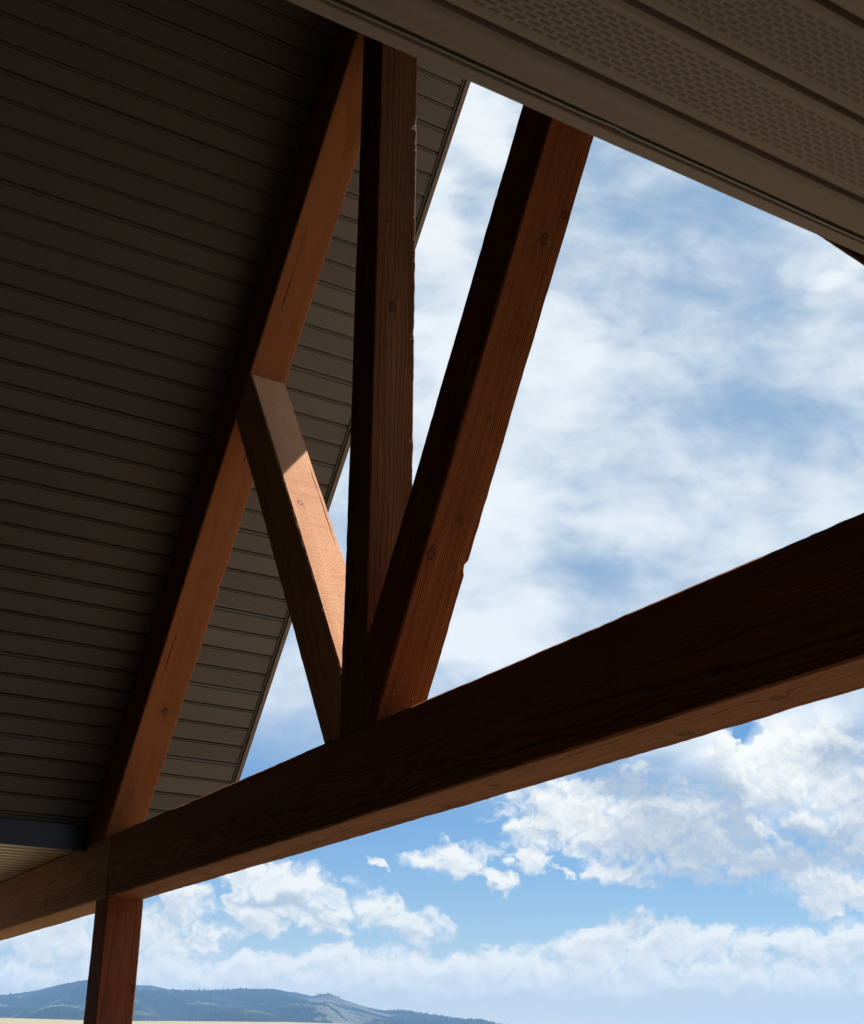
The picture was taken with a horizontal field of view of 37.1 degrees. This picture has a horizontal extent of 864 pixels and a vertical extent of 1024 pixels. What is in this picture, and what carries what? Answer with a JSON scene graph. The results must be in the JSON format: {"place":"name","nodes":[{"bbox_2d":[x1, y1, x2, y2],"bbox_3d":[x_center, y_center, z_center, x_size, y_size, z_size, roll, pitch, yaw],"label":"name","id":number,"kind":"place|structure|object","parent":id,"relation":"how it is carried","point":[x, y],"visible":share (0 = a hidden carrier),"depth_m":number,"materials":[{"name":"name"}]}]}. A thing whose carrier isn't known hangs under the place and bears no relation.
{"place":"outdoors","nodes":[
{"label":"outdoors","id":0,"kind":"place"},
{"bbox_2d":[0,1018,337,1023],"bbox_3d":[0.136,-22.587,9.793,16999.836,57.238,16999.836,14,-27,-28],"label":"ground","id":1,"kind":"structure","parent":0,"point":[26,1021],"depth_m":1178.19,"materials":[{"name":"beige plant"}]},
{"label":"house wall","id":2,"kind":"structure","parent":1,"relation":"on","visible":0},
{"bbox_2d":[0,845,73,882],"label":"wing ceiling","id":3,"kind":"structure","parent":2,"relation":"attached to","point":[15,861],"depth_m":6.38,"materials":[{"name":"metal"}]},
{"bbox_2d":[0,0,470,851],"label":"porch roof","id":4,"kind":"structure","parent":2,"relation":"attached to","point":[148,152],"depth_m":5.47,"materials":[{"name":"metal"}]},
{"bbox_2d":[0,24,863,940],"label":"gable truss","id":5,"kind":"object","parent":4,"relation":"attached to","point":[752,640],"visible":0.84,"depth_m":3.98,"materials":[{"name":"brown wood"}]},
{"bbox_2d":[287,0,863,254],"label":"vented eave","id":6,"kind":"object","parent":2,"relation":"attached to","point":[758,104],"visible":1,"depth_m":1.33,"materials":[{"name":"metal"}]},
{"bbox_2d":[0,980,507,1023],"bbox_3d":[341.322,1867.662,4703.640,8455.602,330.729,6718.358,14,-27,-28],"label":"hills","id":7,"kind":"structure","parent":0,"point":[66,1001],"depth_m":4156.42,"materials":[{"name":"blue"}]},
{"bbox_2d":[0,82,863,1023],"label":"sky","id":8,"kind":"structure","parent":0,"point":[688,410],"materials":[{"name":"blue"}]},
{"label":"porch floor","id":9,"kind":"structure","parent":0,"visible":0},
{"bbox_2d":[83,897,142,1023],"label":"timber post","id":10,"kind":"object","parent":9,"relation":"on","point":[111,985],"visible":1,"depth_m":5.50,"materials":[{"name":"brown wood"}]}
]}

